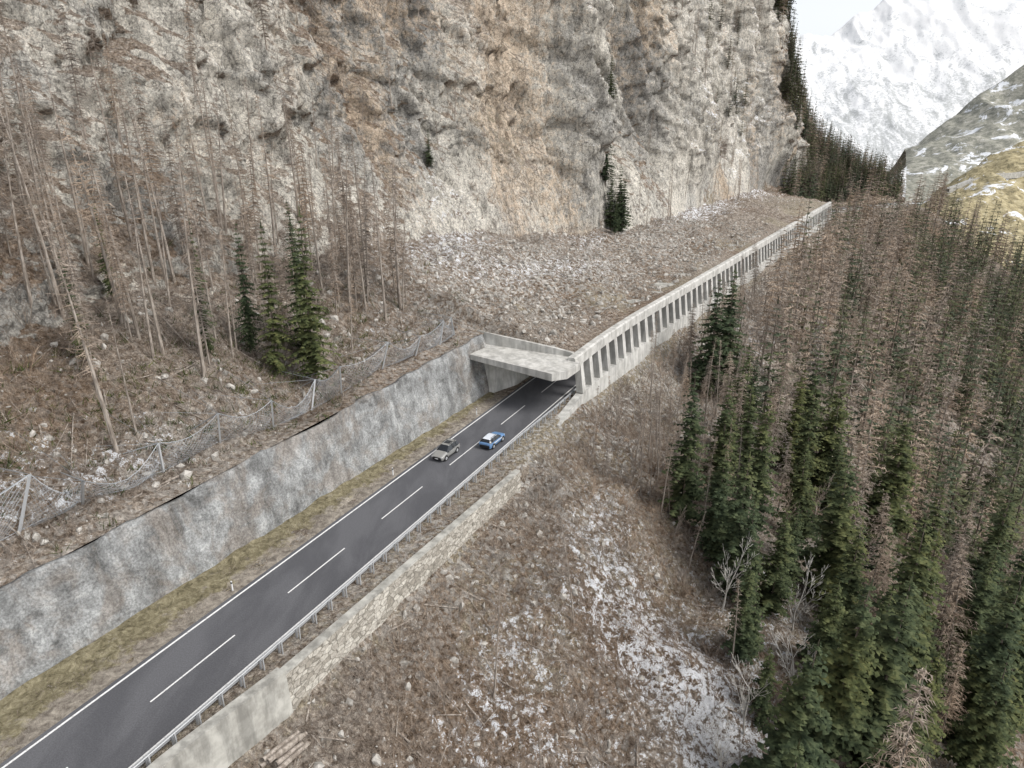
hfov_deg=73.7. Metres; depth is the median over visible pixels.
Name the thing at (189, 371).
rocks
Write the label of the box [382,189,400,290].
larch tree
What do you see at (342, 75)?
bare pine tree
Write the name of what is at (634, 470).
bare tree
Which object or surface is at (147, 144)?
larch tree
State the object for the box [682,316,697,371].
larch tree
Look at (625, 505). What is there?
bare tree
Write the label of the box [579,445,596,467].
bare shrub
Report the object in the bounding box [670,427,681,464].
larch tree
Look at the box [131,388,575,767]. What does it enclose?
guardrail
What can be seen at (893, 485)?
spruce tree
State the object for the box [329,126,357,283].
bare pine tree
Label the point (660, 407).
bare pine tree
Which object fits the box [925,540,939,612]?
larch tree
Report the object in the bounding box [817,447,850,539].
spruce tree
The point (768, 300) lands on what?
bare pine tree
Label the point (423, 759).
bare shrub
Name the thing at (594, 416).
bare shrub
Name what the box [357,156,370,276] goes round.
bare pine tree
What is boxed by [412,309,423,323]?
bare shrub
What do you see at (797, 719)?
spruce tree
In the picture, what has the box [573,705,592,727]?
bare shrub
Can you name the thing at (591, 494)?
bare shrub
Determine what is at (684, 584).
bare shrub
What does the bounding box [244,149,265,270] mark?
larch tree
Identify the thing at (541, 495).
bare shrub
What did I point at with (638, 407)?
bare tree
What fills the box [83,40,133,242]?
bare pine tree
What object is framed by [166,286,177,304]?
bare shrub
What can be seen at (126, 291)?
bare pine tree
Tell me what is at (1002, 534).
spruce tree
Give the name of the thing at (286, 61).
larch tree
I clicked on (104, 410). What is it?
bare pine tree
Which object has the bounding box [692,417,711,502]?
bare tree
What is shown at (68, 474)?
bare shrub
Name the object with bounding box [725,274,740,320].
larch tree
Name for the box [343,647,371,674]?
bare shrub
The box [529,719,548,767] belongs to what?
bare tree
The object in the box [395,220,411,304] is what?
larch tree
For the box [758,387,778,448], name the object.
larch tree
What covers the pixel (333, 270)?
larch tree
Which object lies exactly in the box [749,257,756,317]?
bare pine tree
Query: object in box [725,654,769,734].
birch tree
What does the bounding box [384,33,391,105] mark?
bare pine tree
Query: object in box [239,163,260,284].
larch tree
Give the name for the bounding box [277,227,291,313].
larch tree
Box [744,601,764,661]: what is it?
spruce tree
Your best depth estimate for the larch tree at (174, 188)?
86.21 m
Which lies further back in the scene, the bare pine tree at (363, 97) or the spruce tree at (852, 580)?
the bare pine tree at (363, 97)
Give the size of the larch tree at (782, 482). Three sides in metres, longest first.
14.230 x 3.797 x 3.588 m
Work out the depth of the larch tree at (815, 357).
128.17 m
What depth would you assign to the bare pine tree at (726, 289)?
153.64 m
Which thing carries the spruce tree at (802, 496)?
on the ground terrain at (522, 454)
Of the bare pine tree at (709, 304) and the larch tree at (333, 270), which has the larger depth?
the bare pine tree at (709, 304)
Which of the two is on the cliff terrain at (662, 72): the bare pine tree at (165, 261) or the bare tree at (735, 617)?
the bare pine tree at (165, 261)
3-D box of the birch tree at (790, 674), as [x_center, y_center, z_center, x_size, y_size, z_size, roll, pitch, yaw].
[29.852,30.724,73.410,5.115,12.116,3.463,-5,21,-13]
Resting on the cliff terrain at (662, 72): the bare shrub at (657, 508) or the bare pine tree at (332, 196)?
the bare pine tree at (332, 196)
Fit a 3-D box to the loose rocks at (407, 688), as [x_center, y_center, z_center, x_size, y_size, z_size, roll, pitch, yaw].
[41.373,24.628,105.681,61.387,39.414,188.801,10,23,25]
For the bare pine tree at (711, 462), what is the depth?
95.45 m
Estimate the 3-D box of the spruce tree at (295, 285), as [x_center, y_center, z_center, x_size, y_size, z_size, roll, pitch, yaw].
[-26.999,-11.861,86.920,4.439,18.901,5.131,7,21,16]
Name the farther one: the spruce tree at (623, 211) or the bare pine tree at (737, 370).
the spruce tree at (623, 211)
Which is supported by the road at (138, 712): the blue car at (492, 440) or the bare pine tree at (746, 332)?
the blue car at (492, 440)
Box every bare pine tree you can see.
[0,0,46,231]
[0,42,29,217]
[0,97,65,319]
[0,120,32,307]
[9,58,69,269]
[14,142,64,289]
[18,81,65,236]
[18,104,62,288]
[19,179,55,304]
[25,83,44,162]
[36,208,118,452]
[37,58,89,264]
[45,163,87,344]
[56,114,123,323]
[66,158,94,279]
[73,116,140,338]
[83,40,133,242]
[97,199,126,327]
[102,295,138,438]
[104,50,123,152]
[111,78,175,282]
[113,73,146,229]
[116,99,156,284]
[118,153,164,354]
[128,199,155,359]
[129,105,165,284]
[152,181,170,306]
[168,114,201,282]
[173,159,209,377]
[180,93,207,218]
[183,167,216,339]
[187,41,196,86]
[189,60,222,227]
[197,66,218,214]
[211,93,226,233]
[211,176,227,284]
[215,231,235,358]
[215,237,237,351]
[222,90,246,218]
[232,177,255,291]
[242,76,258,188]
[252,95,276,259]
[268,156,278,244]
[277,79,302,223]
[284,218,298,313]
[289,136,309,266]
[293,151,304,244]
[297,143,323,293]
[298,217,311,330]
[307,154,316,234]
[310,91,318,166]
[319,153,339,298]
[322,191,339,301]
[323,119,339,262]
[327,67,332,117]
[328,95,335,179]
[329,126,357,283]
[337,143,357,311]
[341,53,345,95]
[341,196,353,278]
[345,183,367,311]
[345,256,354,353]
[348,129,371,292]
[355,174,369,292]
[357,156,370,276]
[360,94,364,146]
[369,162,388,319]
[383,160,404,308]
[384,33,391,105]
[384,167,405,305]
[397,207,407,311]
[416,0,419,29]
[452,64,457,120]
[590,385,600,451]
[608,376,615,428]
[616,393,622,455]
[635,395,648,457]
[637,421,646,494]
[639,390,650,467]
[645,332,656,411]
[647,115,654,151]
[647,371,659,457]
[647,425,656,496]
[649,312,660,404]
[653,390,660,456]
[655,361,665,448]
[655,427,661,488]
[665,407,673,456]
[669,169,674,217]
[674,353,689,421]
[687,332,691,378]
[694,6,699,52]
[697,468,711,540]
[698,289,713,357]
[699,281,705,351]
[702,338,716,421]
[703,437,717,504]
[706,281,712,336]
[709,388,713,437]
[711,382,717,427]
[715,340,723,415]
[719,274,726,319]
[721,267,731,320]
[722,419,733,477]
[724,445,731,499]
[730,351,741,404]
[730,353,742,395]
[733,428,744,499]
[738,268,742,318]
[738,319,746,374]
[740,325,749,374]
[741,292,755,358]
[748,305,759,354]
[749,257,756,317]
[755,271,766,336]
[756,155,760,193]
[756,296,760,350]
[756,306,770,366]
[764,272,772,335]
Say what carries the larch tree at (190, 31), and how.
on the cliff terrain at (662, 72)
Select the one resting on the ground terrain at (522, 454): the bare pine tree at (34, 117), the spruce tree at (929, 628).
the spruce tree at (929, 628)
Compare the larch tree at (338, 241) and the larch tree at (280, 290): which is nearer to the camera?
the larch tree at (280, 290)
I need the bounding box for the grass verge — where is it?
[0,392,505,763]
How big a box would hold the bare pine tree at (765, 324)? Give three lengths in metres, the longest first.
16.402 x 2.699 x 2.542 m
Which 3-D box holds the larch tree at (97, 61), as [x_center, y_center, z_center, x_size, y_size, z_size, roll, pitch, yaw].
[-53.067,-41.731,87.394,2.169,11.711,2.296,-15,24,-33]
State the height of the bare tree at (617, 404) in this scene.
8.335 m
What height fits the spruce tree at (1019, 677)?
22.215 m
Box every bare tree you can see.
[488,568,507,697]
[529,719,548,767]
[558,517,575,622]
[559,548,567,581]
[577,698,591,721]
[580,612,600,644]
[592,604,614,640]
[595,647,613,677]
[608,385,626,432]
[620,480,639,518]
[629,454,646,481]
[631,394,643,431]
[635,368,644,393]
[644,443,655,471]
[650,393,662,476]
[657,348,674,381]
[659,362,675,395]
[660,437,675,514]
[666,460,672,512]
[672,505,688,540]
[674,326,686,362]
[678,678,693,721]
[688,512,705,567]
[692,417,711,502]
[704,579,716,604]
[727,578,743,668]
[736,722,744,764]
[754,272,764,297]
[771,482,803,525]
[813,473,833,516]
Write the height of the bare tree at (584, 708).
3.769 m
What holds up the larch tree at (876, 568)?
on the ground terrain at (522, 454)
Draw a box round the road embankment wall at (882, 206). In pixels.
[831,202,911,213]
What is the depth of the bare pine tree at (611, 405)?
105.75 m
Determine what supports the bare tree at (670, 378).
on the ground terrain at (522, 454)
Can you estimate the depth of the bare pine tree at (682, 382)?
117.72 m
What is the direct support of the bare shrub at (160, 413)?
on the cliff terrain at (662, 72)
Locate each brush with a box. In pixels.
[0,0,814,571]
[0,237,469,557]
[238,256,1021,767]
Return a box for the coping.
[280,469,519,674]
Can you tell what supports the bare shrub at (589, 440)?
on the ground terrain at (522, 454)
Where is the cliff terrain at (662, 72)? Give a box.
[0,0,904,586]
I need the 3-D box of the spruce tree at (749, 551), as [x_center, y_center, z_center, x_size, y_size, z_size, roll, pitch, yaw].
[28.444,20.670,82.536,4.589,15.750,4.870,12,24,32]
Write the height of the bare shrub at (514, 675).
3.121 m
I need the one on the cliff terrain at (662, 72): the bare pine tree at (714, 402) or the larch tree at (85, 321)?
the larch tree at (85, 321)
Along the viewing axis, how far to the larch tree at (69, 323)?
68.51 m
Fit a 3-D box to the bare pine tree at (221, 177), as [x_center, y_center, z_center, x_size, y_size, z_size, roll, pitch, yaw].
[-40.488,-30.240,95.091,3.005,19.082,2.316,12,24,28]
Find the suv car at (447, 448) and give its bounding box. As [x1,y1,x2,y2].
[432,438,459,460]
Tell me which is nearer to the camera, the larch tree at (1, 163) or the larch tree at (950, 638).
the larch tree at (1, 163)
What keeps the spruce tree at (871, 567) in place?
on the ground terrain at (522, 454)
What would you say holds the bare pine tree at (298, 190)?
on the cliff terrain at (662, 72)
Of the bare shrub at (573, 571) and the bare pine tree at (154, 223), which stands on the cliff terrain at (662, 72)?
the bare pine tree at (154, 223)
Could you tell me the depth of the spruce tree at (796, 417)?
118.83 m
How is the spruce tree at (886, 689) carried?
on the ground terrain at (522, 454)
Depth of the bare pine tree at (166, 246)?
82.07 m
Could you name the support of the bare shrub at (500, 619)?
on the ground terrain at (522, 454)
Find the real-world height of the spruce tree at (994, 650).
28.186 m
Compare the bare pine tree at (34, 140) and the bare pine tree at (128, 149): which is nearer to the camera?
the bare pine tree at (34, 140)
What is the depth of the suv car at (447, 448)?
88.22 m
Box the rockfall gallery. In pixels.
[469,202,831,425]
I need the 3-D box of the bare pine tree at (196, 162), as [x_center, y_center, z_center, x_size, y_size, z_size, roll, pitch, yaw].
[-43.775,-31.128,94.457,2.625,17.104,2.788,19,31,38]
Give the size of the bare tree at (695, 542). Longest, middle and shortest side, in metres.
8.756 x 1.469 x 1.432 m
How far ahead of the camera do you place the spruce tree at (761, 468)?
90.34 m
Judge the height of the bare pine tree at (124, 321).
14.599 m
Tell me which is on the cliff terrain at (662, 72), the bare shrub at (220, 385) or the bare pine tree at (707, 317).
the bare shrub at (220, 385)
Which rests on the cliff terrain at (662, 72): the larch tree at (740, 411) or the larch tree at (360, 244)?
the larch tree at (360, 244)
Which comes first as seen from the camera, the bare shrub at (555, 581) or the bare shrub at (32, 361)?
the bare shrub at (32, 361)
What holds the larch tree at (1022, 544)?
on the ground terrain at (522, 454)
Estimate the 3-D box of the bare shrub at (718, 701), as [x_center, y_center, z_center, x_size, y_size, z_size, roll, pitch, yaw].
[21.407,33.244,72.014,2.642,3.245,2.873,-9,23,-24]
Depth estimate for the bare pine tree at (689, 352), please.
134.56 m
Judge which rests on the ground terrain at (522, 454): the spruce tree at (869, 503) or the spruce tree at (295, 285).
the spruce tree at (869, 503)
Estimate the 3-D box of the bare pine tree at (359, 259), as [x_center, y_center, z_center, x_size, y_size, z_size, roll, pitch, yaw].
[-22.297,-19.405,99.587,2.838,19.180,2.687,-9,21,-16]
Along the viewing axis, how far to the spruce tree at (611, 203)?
188.40 m
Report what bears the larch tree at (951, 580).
on the ground terrain at (522, 454)
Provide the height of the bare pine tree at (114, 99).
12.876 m
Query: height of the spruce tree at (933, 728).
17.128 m
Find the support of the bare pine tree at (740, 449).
on the ground terrain at (522, 454)
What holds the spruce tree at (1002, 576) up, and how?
on the ground terrain at (522, 454)
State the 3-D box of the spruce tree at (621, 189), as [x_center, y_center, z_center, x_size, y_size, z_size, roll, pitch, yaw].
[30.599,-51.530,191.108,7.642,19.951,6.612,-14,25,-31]
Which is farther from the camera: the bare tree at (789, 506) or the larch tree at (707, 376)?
the larch tree at (707, 376)
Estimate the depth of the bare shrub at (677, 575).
84.61 m
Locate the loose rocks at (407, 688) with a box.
[263,296,826,767]
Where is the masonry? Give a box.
[286,472,520,710]
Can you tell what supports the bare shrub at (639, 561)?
on the ground terrain at (522, 454)
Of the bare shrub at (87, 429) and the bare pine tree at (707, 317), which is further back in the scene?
the bare pine tree at (707, 317)
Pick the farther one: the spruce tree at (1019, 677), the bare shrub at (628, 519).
the spruce tree at (1019, 677)
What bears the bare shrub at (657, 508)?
on the ground terrain at (522, 454)
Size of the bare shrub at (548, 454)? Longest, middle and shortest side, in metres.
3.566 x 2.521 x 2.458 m
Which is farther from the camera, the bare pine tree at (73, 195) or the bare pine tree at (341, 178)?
the bare pine tree at (341, 178)
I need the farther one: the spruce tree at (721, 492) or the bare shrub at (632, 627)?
the spruce tree at (721, 492)
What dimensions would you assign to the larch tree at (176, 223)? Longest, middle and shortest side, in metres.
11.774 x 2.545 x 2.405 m
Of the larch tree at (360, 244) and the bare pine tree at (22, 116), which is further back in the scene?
the larch tree at (360, 244)
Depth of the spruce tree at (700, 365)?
132.22 m
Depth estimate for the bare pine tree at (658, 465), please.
97.82 m
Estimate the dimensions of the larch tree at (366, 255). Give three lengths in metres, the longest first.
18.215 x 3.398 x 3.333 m
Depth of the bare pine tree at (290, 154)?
105.46 m
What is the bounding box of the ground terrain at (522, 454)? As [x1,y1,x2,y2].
[0,202,1023,767]
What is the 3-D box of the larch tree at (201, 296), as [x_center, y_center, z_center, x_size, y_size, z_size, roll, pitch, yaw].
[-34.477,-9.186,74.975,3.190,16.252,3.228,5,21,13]
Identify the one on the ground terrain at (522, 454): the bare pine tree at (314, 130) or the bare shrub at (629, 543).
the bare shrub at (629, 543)
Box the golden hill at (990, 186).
[921,141,1023,276]
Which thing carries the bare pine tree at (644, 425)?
on the ground terrain at (522, 454)
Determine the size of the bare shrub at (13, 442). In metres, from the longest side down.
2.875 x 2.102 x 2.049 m
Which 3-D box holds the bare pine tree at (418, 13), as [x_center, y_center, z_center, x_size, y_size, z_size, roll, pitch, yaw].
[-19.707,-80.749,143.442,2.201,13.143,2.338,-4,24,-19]
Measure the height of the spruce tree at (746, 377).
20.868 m
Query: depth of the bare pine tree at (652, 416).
101.58 m
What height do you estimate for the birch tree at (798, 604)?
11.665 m
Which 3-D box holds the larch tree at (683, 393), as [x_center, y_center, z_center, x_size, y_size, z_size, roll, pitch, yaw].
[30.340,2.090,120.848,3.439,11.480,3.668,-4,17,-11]
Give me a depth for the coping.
63.38 m
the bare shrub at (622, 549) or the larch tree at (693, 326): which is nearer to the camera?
the bare shrub at (622, 549)
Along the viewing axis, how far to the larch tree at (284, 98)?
111.30 m
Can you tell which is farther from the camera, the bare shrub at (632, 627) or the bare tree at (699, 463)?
the bare tree at (699, 463)
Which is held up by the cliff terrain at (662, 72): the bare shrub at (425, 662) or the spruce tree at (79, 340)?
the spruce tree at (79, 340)
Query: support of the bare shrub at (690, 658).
on the ground terrain at (522, 454)
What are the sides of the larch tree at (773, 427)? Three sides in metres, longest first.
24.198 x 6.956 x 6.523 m
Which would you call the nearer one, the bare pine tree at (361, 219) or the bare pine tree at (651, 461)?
the bare pine tree at (651, 461)
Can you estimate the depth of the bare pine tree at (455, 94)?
146.34 m
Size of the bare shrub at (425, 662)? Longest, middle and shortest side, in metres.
3.198 x 3.004 x 2.700 m
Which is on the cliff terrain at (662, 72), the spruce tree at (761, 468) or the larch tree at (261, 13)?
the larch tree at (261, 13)
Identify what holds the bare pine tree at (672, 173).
on the cliff terrain at (662, 72)
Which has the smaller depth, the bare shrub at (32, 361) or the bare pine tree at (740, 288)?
the bare shrub at (32, 361)
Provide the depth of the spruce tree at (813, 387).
123.71 m
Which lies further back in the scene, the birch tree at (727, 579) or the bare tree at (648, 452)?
the bare tree at (648, 452)
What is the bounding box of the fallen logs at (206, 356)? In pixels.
[0,0,806,567]
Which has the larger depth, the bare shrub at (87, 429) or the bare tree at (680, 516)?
the bare tree at (680, 516)
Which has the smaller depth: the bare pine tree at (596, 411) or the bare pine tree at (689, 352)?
the bare pine tree at (596, 411)
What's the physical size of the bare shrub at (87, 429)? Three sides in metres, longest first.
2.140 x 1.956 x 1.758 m
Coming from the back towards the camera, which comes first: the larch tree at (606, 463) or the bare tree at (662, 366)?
the bare tree at (662, 366)
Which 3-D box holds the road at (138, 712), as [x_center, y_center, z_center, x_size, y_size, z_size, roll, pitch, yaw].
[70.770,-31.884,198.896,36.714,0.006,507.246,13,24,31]
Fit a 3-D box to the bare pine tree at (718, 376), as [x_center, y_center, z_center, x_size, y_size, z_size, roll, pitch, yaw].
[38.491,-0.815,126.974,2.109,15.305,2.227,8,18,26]
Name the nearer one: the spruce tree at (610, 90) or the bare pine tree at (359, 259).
the bare pine tree at (359, 259)
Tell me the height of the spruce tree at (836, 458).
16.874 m
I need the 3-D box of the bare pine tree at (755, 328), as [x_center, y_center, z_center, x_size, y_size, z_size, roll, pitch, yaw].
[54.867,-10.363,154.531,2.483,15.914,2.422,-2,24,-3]
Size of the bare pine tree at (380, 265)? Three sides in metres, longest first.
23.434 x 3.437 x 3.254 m
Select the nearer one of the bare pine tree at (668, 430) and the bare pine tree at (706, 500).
the bare pine tree at (706, 500)
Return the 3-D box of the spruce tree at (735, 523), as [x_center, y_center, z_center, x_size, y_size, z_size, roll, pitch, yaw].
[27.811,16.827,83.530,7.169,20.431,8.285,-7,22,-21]
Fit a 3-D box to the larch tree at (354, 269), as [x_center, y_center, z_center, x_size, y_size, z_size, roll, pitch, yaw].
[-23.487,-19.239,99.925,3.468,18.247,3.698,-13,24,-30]
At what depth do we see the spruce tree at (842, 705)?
68.10 m
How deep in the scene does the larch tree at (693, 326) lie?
134.53 m
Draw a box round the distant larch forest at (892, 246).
[709,0,1023,578]
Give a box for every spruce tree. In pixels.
[57,249,95,364]
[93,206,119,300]
[188,221,216,360]
[233,220,263,357]
[255,221,293,378]
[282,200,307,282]
[282,216,322,357]
[284,204,341,387]
[424,131,434,166]
[601,145,615,186]
[603,166,618,230]
[606,52,617,99]
[608,167,632,230]
[610,201,619,234]
[611,179,631,231]
[657,371,712,525]
[684,275,736,398]
[690,445,738,558]
[697,381,742,497]
[703,451,768,597]
[714,265,747,397]
[716,279,741,375]
[718,345,758,450]
[720,555,764,665]
[724,404,739,450]
[726,501,765,604]
[729,384,760,491]
[731,635,839,767]
[734,389,782,538]
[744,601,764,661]
[744,646,777,726]
[745,360,763,417]
[753,508,799,619]
[758,375,785,453]
[769,366,810,470]
[769,737,813,767]
[772,449,821,549]
[777,390,828,509]
[778,345,830,477]
[779,505,804,590]
[794,450,865,611]
[796,582,848,672]
[801,579,882,767]
[806,372,858,506]
[811,519,870,645]
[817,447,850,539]
[818,434,847,508]
[846,572,926,767]
[849,495,868,580]
[851,460,880,544]
[857,513,940,719]
[859,585,899,676]
[861,519,900,614]
[863,410,922,560]
[865,715,934,767]
[894,485,948,603]
[895,648,948,766]
[910,526,952,690]
[932,539,1007,647]
[935,653,1019,767]
[937,580,1023,749]
[938,551,1000,681]
[945,557,1023,741]
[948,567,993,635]
[956,486,1019,602]
[992,549,1023,671]
[1011,642,1023,733]
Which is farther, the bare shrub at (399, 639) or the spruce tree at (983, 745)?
the spruce tree at (983, 745)
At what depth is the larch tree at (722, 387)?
132.39 m
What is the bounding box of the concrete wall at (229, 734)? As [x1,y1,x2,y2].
[146,668,292,767]
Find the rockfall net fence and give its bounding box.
[0,310,454,540]
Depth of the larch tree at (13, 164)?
76.76 m
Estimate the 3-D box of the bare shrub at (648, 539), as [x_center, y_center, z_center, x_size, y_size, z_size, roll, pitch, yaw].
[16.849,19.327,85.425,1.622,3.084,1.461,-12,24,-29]
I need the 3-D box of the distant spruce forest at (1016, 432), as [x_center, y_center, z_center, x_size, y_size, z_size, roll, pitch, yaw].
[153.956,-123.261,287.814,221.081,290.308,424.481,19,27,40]
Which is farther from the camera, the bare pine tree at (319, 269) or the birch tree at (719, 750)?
the bare pine tree at (319, 269)
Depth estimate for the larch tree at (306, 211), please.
101.56 m
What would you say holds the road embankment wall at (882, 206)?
on the ground terrain at (522, 454)
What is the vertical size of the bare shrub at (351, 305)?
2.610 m
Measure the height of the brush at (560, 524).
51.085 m
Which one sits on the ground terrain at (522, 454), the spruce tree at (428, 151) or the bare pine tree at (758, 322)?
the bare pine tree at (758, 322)
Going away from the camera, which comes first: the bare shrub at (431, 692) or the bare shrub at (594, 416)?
the bare shrub at (431, 692)
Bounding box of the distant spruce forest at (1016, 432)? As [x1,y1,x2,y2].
[706,0,1023,589]
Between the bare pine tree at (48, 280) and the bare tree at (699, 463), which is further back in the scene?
the bare tree at (699, 463)
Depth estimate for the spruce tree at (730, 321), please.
132.78 m
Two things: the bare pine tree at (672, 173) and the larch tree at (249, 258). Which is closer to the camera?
the larch tree at (249, 258)
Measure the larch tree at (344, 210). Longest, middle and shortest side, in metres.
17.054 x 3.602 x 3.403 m
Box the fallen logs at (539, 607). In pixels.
[293,255,909,767]
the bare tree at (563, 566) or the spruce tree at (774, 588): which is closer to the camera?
the bare tree at (563, 566)
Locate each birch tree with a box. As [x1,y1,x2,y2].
[701,699,738,767]
[711,537,758,611]
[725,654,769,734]
[769,627,816,684]
[781,555,830,630]
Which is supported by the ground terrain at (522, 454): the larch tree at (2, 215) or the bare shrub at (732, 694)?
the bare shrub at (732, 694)
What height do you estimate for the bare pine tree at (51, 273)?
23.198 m
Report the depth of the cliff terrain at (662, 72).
122.77 m
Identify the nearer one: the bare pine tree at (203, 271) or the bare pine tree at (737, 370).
the bare pine tree at (203, 271)
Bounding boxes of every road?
[0,202,894,767]
[944,171,1023,192]
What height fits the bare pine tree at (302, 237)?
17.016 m
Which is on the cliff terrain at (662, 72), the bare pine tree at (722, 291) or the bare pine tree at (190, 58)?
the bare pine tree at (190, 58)
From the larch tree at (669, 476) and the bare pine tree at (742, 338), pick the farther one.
the bare pine tree at (742, 338)
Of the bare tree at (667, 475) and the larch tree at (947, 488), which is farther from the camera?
the larch tree at (947, 488)
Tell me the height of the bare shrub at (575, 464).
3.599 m
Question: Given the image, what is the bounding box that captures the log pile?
[260,730,309,767]
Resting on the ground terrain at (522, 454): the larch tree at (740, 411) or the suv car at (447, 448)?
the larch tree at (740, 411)
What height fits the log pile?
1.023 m
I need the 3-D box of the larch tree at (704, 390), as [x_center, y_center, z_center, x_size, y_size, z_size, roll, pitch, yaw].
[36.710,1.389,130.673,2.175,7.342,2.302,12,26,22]
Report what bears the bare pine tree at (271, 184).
on the cliff terrain at (662, 72)
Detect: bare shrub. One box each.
[0,330,13,361]
[0,434,16,463]
[0,480,19,513]
[1,431,23,452]
[7,346,42,376]
[10,301,34,327]
[52,463,82,484]
[74,414,93,432]
[151,396,176,419]
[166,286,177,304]
[176,319,187,333]
[212,378,226,394]
[342,297,360,313]
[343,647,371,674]
[388,618,408,652]
[407,740,435,767]
[410,668,444,705]
[411,649,443,677]
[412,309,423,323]
[426,682,447,702]
[457,282,469,292]
[484,605,513,629]
[492,585,517,617]
[502,673,517,687]
[502,744,528,767]
[509,663,528,693]
[516,681,536,701]
[522,609,554,646]
[531,483,554,506]
[535,485,559,504]
[536,445,554,464]
[543,569,570,591]
[545,469,565,488]
[562,606,579,638]
[565,561,584,578]
[567,452,583,475]
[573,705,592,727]
[578,481,600,503]
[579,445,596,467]
[583,432,592,449]
[586,410,600,424]
[590,541,607,563]
[607,577,618,591]
[614,505,643,528]
[615,535,639,553]
[615,669,638,689]
[617,618,646,637]
[618,541,627,556]
[630,551,650,569]
[636,715,667,739]
[642,529,654,546]
[645,473,662,490]
[650,499,669,521]
[652,590,669,609]
[666,565,691,587]
[670,639,690,659]
[673,571,695,593]
[682,614,693,632]
[682,640,701,667]
[701,628,721,656]
[708,682,731,712]
[727,689,741,701]
[744,692,760,718]
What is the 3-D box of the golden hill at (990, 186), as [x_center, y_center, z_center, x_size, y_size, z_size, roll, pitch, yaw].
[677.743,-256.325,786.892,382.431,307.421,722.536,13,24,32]
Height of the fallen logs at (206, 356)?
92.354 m
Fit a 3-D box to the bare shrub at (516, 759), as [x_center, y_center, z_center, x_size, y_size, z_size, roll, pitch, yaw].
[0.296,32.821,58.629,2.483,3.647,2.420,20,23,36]
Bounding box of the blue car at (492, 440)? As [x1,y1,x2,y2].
[479,432,504,448]
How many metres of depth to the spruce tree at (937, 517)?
111.37 m
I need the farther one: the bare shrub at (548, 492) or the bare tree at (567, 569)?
the bare shrub at (548, 492)
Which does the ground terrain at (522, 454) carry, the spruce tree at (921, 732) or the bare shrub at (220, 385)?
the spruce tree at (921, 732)
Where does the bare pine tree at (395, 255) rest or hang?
on the cliff terrain at (662, 72)
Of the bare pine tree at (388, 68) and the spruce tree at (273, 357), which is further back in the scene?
the bare pine tree at (388, 68)
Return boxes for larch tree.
[0,142,3,186]
[0,177,13,256]
[1,95,24,198]
[25,69,52,176]
[53,206,85,306]
[54,243,88,342]
[58,2,91,139]
[59,283,78,368]
[67,251,103,391]
[79,121,118,263]
[86,7,106,103]
[102,37,121,143]
[102,217,132,341]
[111,142,125,212]
[131,70,164,219]
[149,134,166,216]
[161,122,190,259]
[162,172,185,261]
[182,0,197,93]
[182,229,216,366]
[184,142,216,288]
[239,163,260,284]
[243,220,256,291]
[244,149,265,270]
[250,0,272,50]
[272,244,291,353]
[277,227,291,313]
[282,34,294,104]
[283,91,297,165]
[294,144,317,267]
[324,221,343,314]
[332,201,345,275]
[333,129,350,228]
[341,191,362,308]
[355,217,364,272]
[358,185,377,301]
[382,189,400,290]
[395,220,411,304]
[598,428,611,476]
[663,456,674,492]
[666,389,673,421]
[667,329,681,375]
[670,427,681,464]
[676,365,692,423]
[678,303,700,367]
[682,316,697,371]
[699,375,706,404]
[701,359,711,399]
[713,352,736,419]
[720,374,726,401]
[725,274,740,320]
[732,374,749,450]
[738,270,748,323]
[747,242,762,294]
[752,292,759,319]
[755,353,795,475]
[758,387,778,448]
[773,437,793,511]
[787,320,829,440]
[841,419,874,508]
[846,461,875,564]
[854,526,892,628]
[860,665,936,767]
[862,492,892,576]
[867,534,897,623]
[897,439,927,557]
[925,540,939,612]
[929,484,949,561]
[929,544,977,692]
[932,535,966,640]
[937,643,970,742]
[942,500,976,612]
[1004,528,1023,584]
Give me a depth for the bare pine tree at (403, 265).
104.52 m
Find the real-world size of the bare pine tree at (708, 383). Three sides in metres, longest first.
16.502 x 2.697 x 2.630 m
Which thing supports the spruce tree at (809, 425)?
on the ground terrain at (522, 454)
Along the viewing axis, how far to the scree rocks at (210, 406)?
129.69 m
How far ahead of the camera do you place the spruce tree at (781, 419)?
125.92 m
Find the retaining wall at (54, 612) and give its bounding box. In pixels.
[0,334,488,699]
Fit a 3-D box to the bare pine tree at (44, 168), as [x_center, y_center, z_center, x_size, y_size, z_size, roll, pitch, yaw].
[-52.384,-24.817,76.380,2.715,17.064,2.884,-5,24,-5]
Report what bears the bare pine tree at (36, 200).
on the cliff terrain at (662, 72)
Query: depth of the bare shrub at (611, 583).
78.61 m
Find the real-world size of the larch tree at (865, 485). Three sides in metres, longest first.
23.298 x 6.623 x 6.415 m
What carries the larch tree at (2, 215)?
on the cliff terrain at (662, 72)
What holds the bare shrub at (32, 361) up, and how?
on the cliff terrain at (662, 72)
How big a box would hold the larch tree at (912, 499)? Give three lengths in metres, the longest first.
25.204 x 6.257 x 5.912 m
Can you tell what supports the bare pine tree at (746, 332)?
on the ground terrain at (522, 454)
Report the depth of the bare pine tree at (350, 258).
92.36 m
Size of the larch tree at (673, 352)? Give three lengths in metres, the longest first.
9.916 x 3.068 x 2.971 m
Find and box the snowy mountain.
[793,0,1023,196]
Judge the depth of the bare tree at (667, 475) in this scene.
90.61 m
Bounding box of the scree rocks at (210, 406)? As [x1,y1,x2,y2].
[0,2,767,552]

